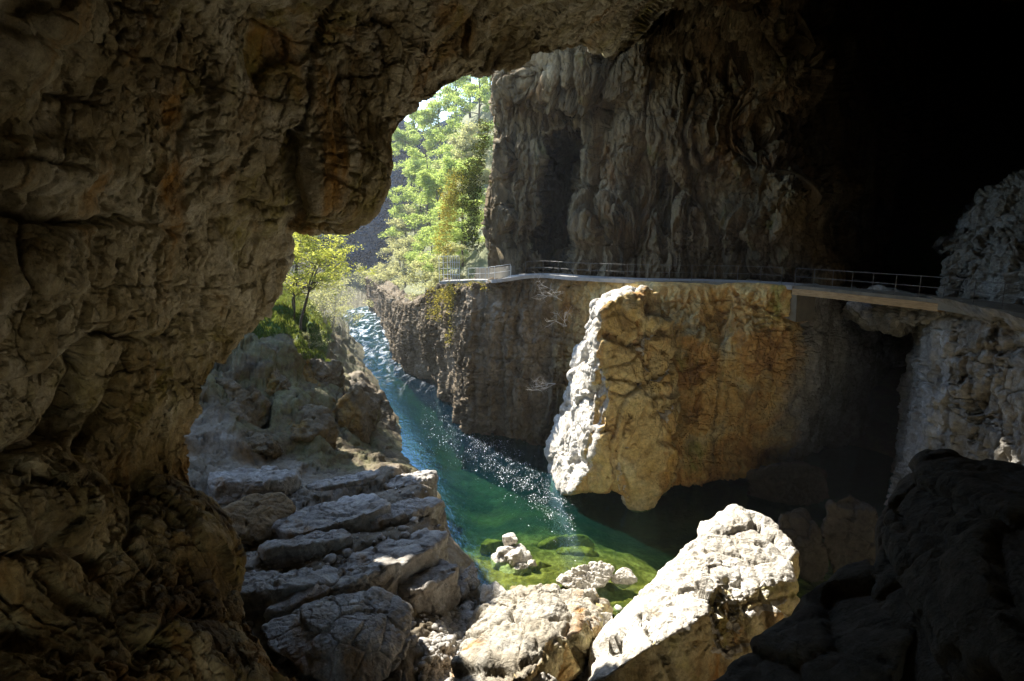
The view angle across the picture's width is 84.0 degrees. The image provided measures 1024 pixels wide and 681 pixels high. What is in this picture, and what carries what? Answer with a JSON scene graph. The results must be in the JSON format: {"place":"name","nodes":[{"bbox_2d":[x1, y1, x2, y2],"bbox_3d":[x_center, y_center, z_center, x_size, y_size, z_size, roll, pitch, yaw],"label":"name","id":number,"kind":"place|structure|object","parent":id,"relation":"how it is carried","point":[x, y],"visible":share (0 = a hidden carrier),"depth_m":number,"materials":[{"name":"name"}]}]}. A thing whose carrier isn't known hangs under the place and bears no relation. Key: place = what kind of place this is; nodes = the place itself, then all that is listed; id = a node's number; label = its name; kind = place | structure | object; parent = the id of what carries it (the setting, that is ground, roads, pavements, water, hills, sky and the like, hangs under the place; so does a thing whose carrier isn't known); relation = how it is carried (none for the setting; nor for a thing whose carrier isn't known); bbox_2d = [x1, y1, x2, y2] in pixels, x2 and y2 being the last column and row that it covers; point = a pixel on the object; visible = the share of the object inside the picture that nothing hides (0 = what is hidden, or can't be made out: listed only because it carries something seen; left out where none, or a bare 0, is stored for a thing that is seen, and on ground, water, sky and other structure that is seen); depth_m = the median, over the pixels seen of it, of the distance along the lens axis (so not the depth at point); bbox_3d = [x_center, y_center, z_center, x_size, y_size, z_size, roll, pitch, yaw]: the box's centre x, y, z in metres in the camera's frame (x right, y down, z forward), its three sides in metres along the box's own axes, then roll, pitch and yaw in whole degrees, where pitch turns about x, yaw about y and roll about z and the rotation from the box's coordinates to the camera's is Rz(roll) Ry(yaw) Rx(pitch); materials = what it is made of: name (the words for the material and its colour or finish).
{"place":"outdoors","nodes":[
{"label":"outdoors","id":0,"kind":"place"},
{"bbox_2d":[293,86,489,273],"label":"hill","id":1,"kind":"structure","parent":0,"point":[361,244],"depth_m":188.06,"materials":[{"name":"grey stone"}]},
{"bbox_2d":[310,100,478,273],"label":"forest","id":2,"kind":"object","parent":1,"relation":"on","point":[383,224],"visible":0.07,"depth_m":187.21,"materials":[{"name":"green"}]},
{"bbox_2d":[388,103,494,294],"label":"forest slope","id":3,"kind":"structure","parent":0,"point":[475,260],"depth_m":108.20,"materials":[{"name":"green plant"}]},
{"bbox_2d":[354,262,385,293],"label":"tree","id":4,"kind":"object","parent":3,"relation":"on","point":[362,275],"visible":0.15,"depth_m":148.27,"materials":[{"name":"green plant"}]},
{"bbox_2d":[363,265,406,306],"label":"tree","id":5,"kind":"object","parent":3,"relation":"on","point":[379,278],"visible":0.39,"depth_m":129.10,"materials":[{"name":"green plant"}]},
{"bbox_2d":[371,233,404,273],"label":"tree","id":6,"kind":"object","parent":3,"relation":"on","point":[393,263],"visible":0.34,"depth_m":143.04,"materials":[{"name":"green plant"}]},
{"bbox_2d":[380,235,419,286],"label":"tree","id":7,"kind":"object","parent":3,"relation":"on","point":[400,256],"visible":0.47,"depth_m":118.86,"materials":[{"name":"green plant"}]},
{"bbox_2d":[378,190,426,263],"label":"tree","id":8,"kind":"object","parent":3,"relation":"on","point":[391,231],"visible":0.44,"depth_m":136.66,"materials":[{"name":"green plant"}]},
{"bbox_2d":[385,204,433,251],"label":"tree","id":9,"kind":"object","parent":3,"relation":"on","point":[401,226],"visible":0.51,"depth_m":131.95,"materials":[{"name":"green plant"}]},
{"bbox_2d":[391,127,430,203],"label":"tree","id":10,"kind":"object","parent":3,"relation":"on","point":[401,138],"visible":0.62,"depth_m":147.19,"materials":[{"name":"green plant"}]},
{"bbox_2d":[388,157,437,231],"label":"tree","id":11,"kind":"object","parent":3,"relation":"on","point":[412,179],"visible":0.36,"depth_m":134.17,"materials":[{"name":"green plant"}]},
{"bbox_2d":[398,108,443,159],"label":"tree","id":12,"kind":"object","parent":3,"relation":"on","point":[428,143],"visible":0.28,"depth_m":155.64,"materials":[{"name":"green plant"}]},
{"bbox_2d":[389,143,455,225],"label":"tree","id":13,"kind":"object","parent":3,"relation":"on","point":[415,165],"visible":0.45,"depth_m":115.86,"materials":[{"name":"green plant"}]},
{"bbox_2d":[404,226,442,271],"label":"tree","id":14,"kind":"object","parent":3,"relation":"on","point":[418,246],"visible":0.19,"depth_m":101.79,"materials":[{"name":"green plant"}]},
{"bbox_2d":[404,251,444,300],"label":"tree","id":15,"kind":"object","parent":3,"relation":"on","point":[419,266],"visible":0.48,"depth_m":74.97,"materials":[{"name":"green plant"}]},
{"bbox_2d":[402,169,458,252],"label":"tree","id":16,"kind":"object","parent":3,"relation":"on","point":[428,184],"visible":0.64,"depth_m":90.83,"materials":[{"name":"green plant"}]},
{"bbox_2d":[412,84,464,161],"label":"tree","id":17,"kind":"object","parent":3,"relation":"on","point":[434,106],"visible":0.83,"depth_m":139.87,"materials":[{"name":"green plant"}]},
{"bbox_2d":[413,241,472,290],"bbox_3d":[-6.846,-7.010,61.412,5.967,7.424,6.472,5,11,25],"label":"tree","id":18,"kind":"object","parent":3,"relation":"on","point":[438,260],"visible":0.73,"depth_m":60.62,"materials":[{"name":"green plant"}]},
{"bbox_2d":[415,221,471,272],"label":"tree","id":19,"kind":"object","parent":3,"relation":"on","point":[430,266],"visible":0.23,"depth_m":70.22,"materials":[{"name":"green plant"}]},
{"bbox_2d":[431,127,463,181],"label":"tree","id":20,"kind":"object","parent":3,"relation":"on","point":[446,153],"visible":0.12,"depth_m":127.34,"materials":[{"name":"green plant"}]},
{"bbox_2d":[426,75,476,132],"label":"tree","id":21,"kind":"object","parent":3,"relation":"on","point":[462,102],"visible":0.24,"depth_m":140.82,"materials":[{"name":"green plant"}]},
{"bbox_2d":[423,156,486,246],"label":"tree","id":22,"kind":"object","parent":3,"relation":"on","point":[451,165],"visible":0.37,"depth_m":81.80,"materials":[{"name":"green plant"}]},
{"bbox_2d":[430,193,484,266],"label":"tree","id":23,"kind":"object","parent":3,"relation":"on","point":[457,235],"visible":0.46,"depth_m":65.88,"materials":[{"name":"green plant"}]},
{"bbox_2d":[434,120,492,192],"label":"tree","id":24,"kind":"object","parent":3,"relation":"on","point":[461,143],"visible":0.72,"depth_m":105.77,"materials":[{"name":"green plant"}]},
{"bbox_2d":[447,74,490,136],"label":"tree","id":25,"kind":"object","parent":3,"relation":"on","point":[480,95],"visible":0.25,"depth_m":122.31,"materials":[{"name":"green plant"}]},
{"bbox_2d":[448,76,489,117],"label":"tree","id":26,"kind":"object","parent":3,"relation":"on","point":[465,81],"visible":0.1,"depth_m":149.67,"materials":[{"name":"green plant"}]},
{"bbox_2d":[445,117,493,174],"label":"tree","id":27,"kind":"object","parent":3,"relation":"on","point":[451,122],"visible":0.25,"depth_m":111.38,"materials":[{"name":"green plant"}]},
{"bbox_2d":[455,155,490,208],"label":"tree","id":28,"kind":"object","parent":3,"relation":"on","point":[485,177],"visible":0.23,"depth_m":94.47,"materials":[{"name":"green plant"}]},
{"bbox_2d":[462,76,492,118],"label":"tree","id":29,"kind":"object","parent":3,"relation":"on","point":[486,83],"visible":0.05,"depth_m":131.34,"materials":[{"name":"green plant"}]},
{"bbox_2d":[404,76,491,130],"label":"sky","id":30,"kind":"structure","parent":0,"point":[421,104],"materials":[{"name":"white"}]},
{"bbox_2d":[0,0,1023,680],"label":"cave arch","id":31,"kind":"structure","parent":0,"point":[174,174],"depth_m":15.95,"materials":[{"name":"brown stone"}]},
{"bbox_2d":[429,169,466,254],"bbox_3d":[-5.613,-11.591,51.481,3.882,7.864,2.414,0,10,0],"label":"hanging ivy","id":32,"kind":"object","parent":31,"relation":"hanging from","point":[450,198],"visible":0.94,"depth_m":51.36,"materials":[{"name":"green plant"}]},
{"bbox_2d":[450,118,498,252],"bbox_3d":[-3.255,-13.328,49.122,4.298,11.406,3.398,0,10,0],"label":"hanging ivy","id":33,"kind":"object","parent":31,"relation":"hanging from","point":[471,188],"visible":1,"depth_m":48.98,"materials":[{"name":"green plant"}]},
{"bbox_2d":[184,99,1023,680],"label":"rocky bank","id":34,"kind":"structure","parent":0,"point":[958,169],"depth_m":40.24,"materials":[{"name":"grey stone"}]},
{"bbox_2d":[215,377,271,427],"bbox_3d":[-20.130,5.119,38.947,6.399,5.204,4.500,0,10,0],"label":"outcrop","id":35,"kind":"object","parent":34,"relation":"on","point":[251,405],"visible":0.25,"depth_m":38.80,"materials":[{"name":"grey stone"}]},
{"bbox_2d":[243,430,283,459],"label":"outcrop","id":36,"kind":"object","parent":34,"relation":"on","point":[267,446],"visible":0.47,"depth_m":36.48,"materials":[{"name":"grey stone"}]},
{"bbox_2d":[264,368,296,396],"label":"outcrop","id":37,"kind":"object","parent":34,"relation":"on","point":[277,381],"visible":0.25,"depth_m":41.69,"materials":[{"name":"grey stone"}]},
{"bbox_2d":[251,283,332,365],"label":"grass","id":38,"kind":"structure","parent":34,"relation":"on","point":[280,300],"depth_m":51.27,"materials":[{"name":"green plant"}]},
{"bbox_2d":[268,404,338,447],"bbox_3d":[-15.074,6.540,40.715,5.236,3.822,4.376,0,10,0],"label":"outcrop","id":39,"kind":"object","parent":34,"relation":"on","point":[318,420],"visible":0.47,"depth_m":40.16,"materials":[{"name":"grey stone"}]},
{"bbox_2d":[302,329,330,348],"bbox_3d":[-19.333,0.370,55.020,4.020,2.806,3.607,-7,12,-32],"label":"bush","id":40,"kind":"object","parent":34,"relation":"on","point":[308,338],"visible":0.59,"depth_m":54.69,"materials":[{"name":"green plant"}]},
{"bbox_2d":[303,359,346,395],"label":"outcrop","id":41,"kind":"object","parent":34,"relation":"on","point":[321,371],"visible":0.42,"depth_m":46.85,"materials":[{"name":"grey stone"}]},
{"bbox_2d":[304,275,348,310],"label":"bush","id":42,"kind":"object","parent":34,"relation":"on","point":[325,290],"visible":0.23,"depth_m":84.02,"materials":[{"name":"green plant"}]},
{"bbox_2d":[280,232,376,330],"bbox_3d":[-18.795,-6.244,52.562,11.391,11.732,10.988,-7,12,-34],"label":"tree","id":43,"kind":"object","parent":34,"relation":"on","point":[300,248],"visible":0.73,"depth_m":52.57,"materials":[{"name":"green plant"}]},
{"bbox_2d":[303,286,362,330],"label":"bush","id":44,"kind":"object","parent":34,"relation":"on","point":[321,297],"visible":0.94,"depth_m":69.59,"materials":[{"name":"green plant"}]},
{"bbox_2d":[314,273,360,307],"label":"bush","id":45,"kind":"object","parent":34,"relation":"on","point":[344,280],"visible":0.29,"depth_m":99.82,"materials":[{"name":"green plant"}]},
{"bbox_2d":[306,469,381,490],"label":"rock slab","id":46,"kind":"object","parent":34,"relation":"on","point":[362,478],"visible":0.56,"depth_m":33.39,"materials":[{"name":"grey stone"}]},
{"bbox_2d":[325,304,364,336],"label":"bush","id":47,"kind":"object","parent":34,"relation":"on","point":[344,320],"visible":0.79,"depth_m":78.51,"materials":[{"name":"green plant"}]},
{"bbox_2d":[331,383,381,443],"bbox_3d":[-12.851,6.210,45.949,4.150,5.658,3.531,0,10,0],"label":"outcrop","id":48,"kind":"object","parent":34,"relation":"on","point":[356,410],"visible":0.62,"depth_m":44.79,"materials":[{"name":"stone"}]},
{"bbox_2d":[348,370,396,430],"bbox_3d":[-13.275,6.310,51.540,5.208,6.368,14.052,-3,11,-15],"label":"boulder","id":49,"kind":"object","parent":34,"relation":"on","point":[376,395],"visible":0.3,"depth_m":50.98,"materials":[{"name":"beige stone"}]},
{"bbox_2d":[384,470,437,496],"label":"rock slab","id":50,"kind":"object","parent":34,"relation":"on","point":[429,478],"visible":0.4,"depth_m":34.24,"materials":[{"name":"grey stone"}]},
{"bbox_2d":[244,486,622,680],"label":"gravel","id":51,"kind":"structure","parent":34,"relation":"on","point":[447,626],"depth_m":22.01,"materials":[{"name":"grey gravel"}]},
{"bbox_2d":[206,465,300,504],"bbox_3d":[-14.628,8.197,32.131,5.277,2.003,3.245,0,10,0],"label":"rock slab","id":52,"kind":"object","parent":51,"relation":"on","point":[226,487],"visible":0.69,"depth_m":31.02,"materials":[{"name":"grey stone"}]},
{"bbox_2d":[222,492,295,546],"bbox_3d":[-12.572,9.371,28.744,3.304,3.555,5.810,0,10,0],"label":"boulder","id":53,"kind":"object","parent":51,"relation":"on","point":[254,517],"visible":0.67,"depth_m":27.33,"materials":[{"name":"grey stone"}]},
{"bbox_2d":[240,567,339,618],"bbox_3d":[-9.887,10.058,22.563,6.139,1.902,2.558,-2,11,-12],"label":"rock slab","id":54,"kind":"object","parent":51,"relation":"on","point":[261,592],"visible":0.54,"depth_m":21.89,"materials":[{"name":"grey stone"}]},
{"bbox_2d":[257,529,353,569],"bbox_3d":[-9.261,9.456,25.742,4.366,1.783,2.184,-3,11,-14],"label":"rock slab","id":55,"kind":"object","parent":51,"relation":"on","point":[273,554],"visible":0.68,"depth_m":24.87,"materials":[{"name":"grey stone"}]},
{"bbox_2d":[270,493,391,539],"bbox_3d":[-9.128,9.227,28.746,5.820,1.748,3.686,-9,13,-40],"label":"rock slab","id":56,"kind":"object","parent":51,"relation":"on","point":[354,514],"visible":0.67,"depth_m":28.13,"materials":[{"name":"grey stone"}]},
{"bbox_2d":[263,539,438,622],"bbox_3d":[-6.596,10.129,23.826,7.482,2.196,3.282,-8,13,-37],"label":"rock slab","id":57,"kind":"object","parent":51,"relation":"on","point":[390,574],"visible":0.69,"depth_m":23.23,"materials":[{"name":"grey stone"}]},
{"bbox_2d":[261,586,412,680],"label":"boulder","id":58,"kind":"object","parent":57,"relation":"on","point":[360,636],"visible":1,"depth_m":19.69,"materials":[{"name":"grey stone"}]},
{"bbox_2d":[345,528,448,567],"bbox_3d":[-5.120,10.088,25.752,4.926,2.260,2.917,-8,13,-38],"label":"rock slab","id":59,"kind":"object","parent":51,"relation":"on","point":[436,540],"visible":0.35,"depth_m":25.66,"materials":[{"name":"grey stone"}]},
{"bbox_2d":[370,497,446,531],"bbox_3d":[-5.688,9.456,30.025,4.482,1.999,2.574,-6,12,-30],"label":"rock slab","id":60,"kind":"object","parent":51,"relation":"on","point":[403,512],"visible":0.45,"depth_m":29.50,"materials":[{"name":"grey stone"}]},
{"bbox_2d":[422,655,434,663],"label":"stone","id":61,"kind":"object","parent":51,"relation":"on","point":[429,659],"visible":0.9,"depth_m":20.54,"materials":[{"name":"stone"}]},
{"bbox_2d":[397,559,460,615],"bbox_3d":[-3.795,10.769,24.627,3.135,2.139,2.660,-6,12,-31],"label":"rock slab","id":62,"kind":"object","parent":51,"relation":"on","point":[437,588],"visible":0.54,"depth_m":23.77,"materials":[{"name":"grey stone"}]},
{"bbox_2d":[446,655,452,665],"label":"stone","id":63,"kind":"object","parent":51,"relation":"on","point":[450,657],"visible":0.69,"depth_m":21.08,"materials":[{"name":"stone"}]},
{"bbox_2d":[455,632,461,638],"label":"stone","id":64,"kind":"object","parent":51,"relation":"on","point":[459,635],"visible":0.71,"depth_m":22.71,"materials":[{"name":"stone"}]},
{"bbox_2d":[459,602,471,609],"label":"stone","id":65,"kind":"object","parent":51,"relation":"on","point":[465,604],"visible":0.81,"depth_m":25.32,"materials":[{"name":"stone"}]},
{"bbox_2d":[458,562,478,600],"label":"boulder","id":66,"kind":"object","parent":51,"relation":"on","point":[468,582],"visible":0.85,"depth_m":26.56,"materials":[{"name":"grey stone"}]},
{"bbox_2d":[480,581,505,603],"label":"boulder","id":67,"kind":"object","parent":51,"relation":"on","point":[494,589],"visible":0.5,"depth_m":25.69,"materials":[{"name":"stone"}]},
{"bbox_2d":[713,448,1023,680],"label":"boulder","id":68,"kind":"object","parent":34,"relation":"on","point":[935,592],"visible":1,"depth_m":8.63,"materials":[{"name":"grey stone"}]},
{"bbox_2d":[339,306,893,519],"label":"river","id":69,"kind":"structure","parent":0,"point":[465,489],"depth_m":41.76,"materials":[{"name":"green liquid"}]},
{"bbox_2d":[479,539,503,554],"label":"drowned rock","id":70,"kind":"object","parent":69,"relation":"in","point":[489,546],"visible":0.82,"depth_m":32.59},
{"bbox_2d":[432,416,575,560],"bbox_3d":[-3.656,8.353,48.898,9.025,0.036,40.336,-4,11,-19],"label":"foam","id":71,"kind":"object","parent":69,"relation":"on","point":[513,473],"visible":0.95,"depth_m":41.52,"materials":[{"name":"white"}]},
{"bbox_2d":[491,532,536,575],"bbox_3d":[-0.133,11.744,30.628,2.262,1.936,2.843,-4,11,-21],"label":"boulder","id":72,"kind":"object","parent":69,"relation":"in","point":[511,555],"visible":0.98,"depth_m":30.25,"materials":[{"name":"stone"}]},
{"bbox_2d":[448,583,613,680],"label":"boulder","id":73,"kind":"object","parent":69,"relation":"in","point":[520,633],"visible":0.89,"depth_m":20.08,"materials":[{"name":"grey stone"}]},
{"bbox_2d":[532,672,556,680],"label":"boulder","id":74,"kind":"object","parent":73,"relation":"on","point":[543,676],"visible":1,"depth_m":18.43,"materials":[{"name":"stone"}]},
{"bbox_2d":[556,642,579,680],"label":"boulder","id":75,"kind":"object","parent":73,"relation":"on","point":[570,669],"visible":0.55,"depth_m":19.30,"materials":[{"name":"brown stone"}]},
{"bbox_2d":[601,612,612,627],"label":"boulder","id":76,"kind":"object","parent":73,"relation":"on","point":[607,617],"visible":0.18,"depth_m":22.30,"materials":[{"name":"stone"}]},
{"bbox_2d":[529,559,551,571],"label":"drowned rock","id":77,"kind":"object","parent":69,"relation":"in","point":[540,564],"visible":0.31,"depth_m":30.27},
{"bbox_2d":[537,534,595,548],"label":"drowned rock","id":78,"kind":"object","parent":69,"relation":"in","point":[566,541],"visible":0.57,"depth_m":33.17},
{"bbox_2d":[556,546,597,556],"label":"drowned rock","id":79,"kind":"object","parent":69,"relation":"in","point":[580,551],"visible":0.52,"depth_m":31.90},
{"bbox_2d":[556,561,614,590],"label":"boulder","id":80,"kind":"object","parent":69,"relation":"in","point":[595,575],"visible":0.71,"depth_m":28.18,"materials":[{"name":"stone"}]},
{"bbox_2d":[544,285,680,510],"bbox_3d":[7.169,4.276,38.260,9.590,16.365,9.767,0,10,0],"label":"rock pinnacle","id":81,"kind":"object","parent":69,"relation":"in","point":[615,424],"visible":0.97,"depth_m":34.66,"materials":[{"name":"stone"}]},
{"bbox_2d":[611,567,636,588],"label":"boulder","id":82,"kind":"object","parent":69,"relation":"in","point":[624,578],"visible":1,"depth_m":28.38,"materials":[{"name":"stone"}]},
{"bbox_2d":[582,504,799,680],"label":"boulder","id":83,"kind":"object","parent":69,"relation":"in","point":[715,597],"visible":0.88,"depth_m":20.57,"materials":[{"name":"stone"}]},
{"bbox_2d":[778,507,828,586],"bbox_3d":[15.221,10.751,29.393,3.822,4.090,2.257,-9,14,-42],"label":"boulder","id":84,"kind":"object","parent":69,"relation":"in","point":[800,528],"visible":0.7,"depth_m":28.49,"materials":[{"name":"grey stone"}]},
{"bbox_2d":[821,494,877,572],"bbox_3d":[18.311,10.292,29.808,4.878,4.405,2.762,-8,13,-39],"label":"boulder","id":85,"kind":"object","parent":69,"relation":"in","point":[848,528],"visible":0.78,"depth_m":29.08,"materials":[{"name":"grey stone"}]},
{"bbox_2d":[365,273,1023,505],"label":"gorge cliff","id":86,"kind":"structure","parent":0,"point":[762,380],"depth_m":38.02,"materials":[{"name":"grey stone"}]},
{"bbox_2d":[423,279,485,346],"bbox_3d":[-4.618,-2.413,50.468,2.635,6.359,9.971,-8,13,-37],"label":"creeper","id":87,"kind":"object","parent":86,"relation":"attached to","point":[451,289],"visible":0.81,"depth_m":51.48,"materials":[{"name":"green plant"}]},
{"bbox_2d":[527,376,555,392],"bbox_3d":[2.118,3.242,42.976,2.712,1.864,2.124,10,14,43],"label":"shrub","id":88,"kind":"object","parent":86,"relation":"on","point":[540,386],"visible":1,"depth_m":43.05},
{"bbox_2d":[532,272,562,300],"bbox_3d":[2.690,-3.909,42.137,2.500,2.344,3.193,0,10,0],"label":"shrub","id":89,"kind":"object","parent":86,"relation":"on","point":[547,292],"visible":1,"depth_m":42.91,"materials":[{"name":"grey plant"}]},
{"bbox_2d":[544,307,573,326],"bbox_3d":[3.377,-1.629,41.883,2.159,1.966,2.242,0,10,0],"label":"shrub","id":90,"kind":"object","parent":86,"relation":"on","point":[564,320],"visible":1,"depth_m":42.31,"materials":[{"name":"grey plant"}]},
{"bbox_2d":[440,273,809,289],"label":"footpath","id":91,"kind":"structure","parent":86,"relation":"on","point":[788,285],"depth_m":41.31,"materials":[{"name":"concrete"}]},
{"bbox_2d":[439,256,459,281],"bbox_3d":[-5.494,-6.453,51.343,2.425,2.417,0.609,7,12,34],"label":"barrier","id":92,"kind":"object","parent":91,"relation":"on","point":[452,268],"visible":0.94,"depth_m":51.60,"materials":[{"name":"grey metal"}]},
{"bbox_2d":[476,264,514,279],"bbox_3d":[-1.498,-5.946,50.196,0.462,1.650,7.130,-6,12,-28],"label":"metal railing","id":93,"kind":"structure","parent":91,"relation":"on","point":[499,274],"depth_m":49.90,"materials":[{"name":"metal"}]},
{"bbox_2d":[525,261,782,283],"bbox_3d":[9.034,-4.864,40.503,18.550,1.261,1.320,6,12,28],"label":"railing","id":94,"kind":"object","parent":91,"relation":"on","point":[573,269],"visible":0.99,"depth_m":39.28,"materials":[{"name":"metal"}]},
{"bbox_2d":[784,284,969,321],"bbox_3d":[19.467,-1.767,32.530,2.230,2.265,11.345,-4,11,-21],"label":"footbridge","id":95,"kind":"object","parent":86,"relation":"on","point":[802,302],"visible":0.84,"depth_m":31.93,"materials":[{"name":"concrete"}]},
{"bbox_2d":[794,268,945,298],"bbox_3d":[19.097,-3.153,31.102,0.227,1.163,8.818,-4,11,-20],"label":"railing","id":96,"kind":"object","parent":95,"relation":"on","point":[873,279],"visible":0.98,"depth_m":30.55,"materials":[{"name":"metal"}]},
{"bbox_2d":[937,299,1023,321],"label":"footpath","id":97,"kind":"structure","parent":86,"relation":"on","point":[1015,310],"depth_m":25.23,"materials":[{"name":"concrete"}]},
{"bbox_2d":[943,277,1023,308],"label":"railing","id":98,"kind":"object","parent":97,"relation":"on","point":[1003,295],"visible":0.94,"depth_m":24.74,"materials":[{"name":"metal"}]},
{"bbox_2d":[481,0,1023,287],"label":"cave wall","id":99,"kind":"structure","parent":0,"point":[770,136],"depth_m":43.46,"materials":[{"name":"grey stone"}]},
{"bbox_2d":[931,169,1023,304],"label":"side cave wall","id":100,"kind":"structure","parent":0,"point":[983,241],"depth_m":33.80,"materials":[{"name":"grey stone"}]}
]}

